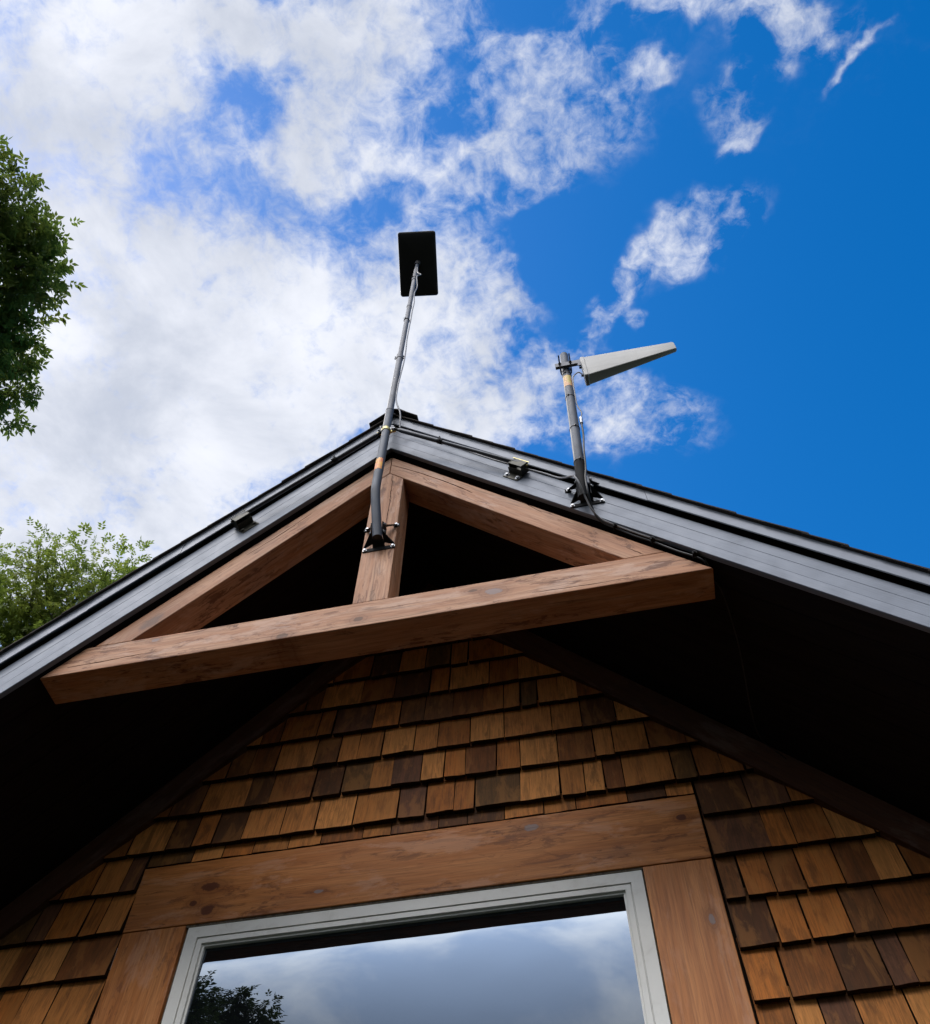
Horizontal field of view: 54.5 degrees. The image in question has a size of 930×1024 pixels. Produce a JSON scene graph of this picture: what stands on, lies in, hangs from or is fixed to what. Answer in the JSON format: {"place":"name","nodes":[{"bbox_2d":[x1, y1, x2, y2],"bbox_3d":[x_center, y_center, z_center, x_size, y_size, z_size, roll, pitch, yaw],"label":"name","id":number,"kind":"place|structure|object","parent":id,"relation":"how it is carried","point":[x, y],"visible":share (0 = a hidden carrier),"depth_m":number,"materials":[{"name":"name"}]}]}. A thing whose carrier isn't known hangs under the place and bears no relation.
{"place":"outdoors","nodes":[
{"label":"outdoors","id":0,"kind":"place"},
{"bbox_2d":[0,0,929,645],"label":"sky","id":1,"kind":"structure","parent":0,"point":[743,186],"materials":[{"name":"blue"}]},
{"label":"ground","id":2,"kind":"structure","parent":0,"visible":0},
{"bbox_2d":[0,134,87,440],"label":"broadleaf tree","id":3,"kind":"object","parent":2,"relation":"on","point":[28,274],"visible":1,"depth_m":8.22,"materials":[{"name":"green plant"}]},
{"bbox_2d":[0,516,153,649],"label":"broadleaf tree","id":4,"kind":"object","parent":2,"relation":"on","point":[26,616],"visible":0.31,"depth_m":12.57,"materials":[{"name":"green plant"}]},
{"bbox_2d":[0,409,929,1023],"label":"house","id":5,"kind":"structure","parent":2,"relation":"on","point":[482,743],"depth_m":3.41,"materials":[{"name":"wood"}]},
{"bbox_2d":[228,231,528,552],"bbox_3d":[-0.379,-0.952,5.558,1.353,4.268,0.454,-2,-59,2],"label":"flat panel antenna","id":6,"kind":"object","parent":5,"relation":"attached to","point":[417,263],"visible":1,"depth_m":4.44,"materials":[{"name":"black paint"}]},
{"bbox_2d":[91,795,755,1023],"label":"window","id":7,"kind":"structure","parent":5,"relation":"in","point":[528,920],"depth_m":3.16,"materials":[{"name":"brown wood"}]},
{"bbox_2d":[402,428,709,566],"bbox_3d":[0.268,-0.160,3.842,1.215,1.408,0.142,-6,-59,4],"label":"dish cable","id":8,"kind":"object","parent":5,"relation":"attached to","point":[608,522],"visible":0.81,"depth_m":3.60,"materials":[{"name":"black rubber"}]},
{"bbox_2d":[555,342,676,507],"bbox_3d":[0.718,-0.483,4.102,0.652,1.322,0.191,-10,-59,6],"label":"directional antenna","id":9,"kind":"object","parent":5,"relation":"attached to","point":[597,368],"visible":0.96,"depth_m":4.36,"materials":[{"name":"white plastic"}]},
{"bbox_2d":[581,422,707,565],"bbox_3d":[0.674,-0.059,3.623,0.401,0.989,0.131,9,-59,-5],"label":"antenna cable","id":10,"kind":"object","parent":5,"relation":"attached to","point":[693,555],"visible":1,"depth_m":3.47,"materials":[{"name":"black rubber"}]},
{"bbox_2d":[714,580,786,758],"bbox_3d":[1.023,0.592,3.315,0.067,0.214,0.753,-21,-61,13],"label":"loose wire","id":11,"kind":"object","parent":5,"relation":"hanging from","point":[744,672],"visible":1,"depth_m":3.29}
]}

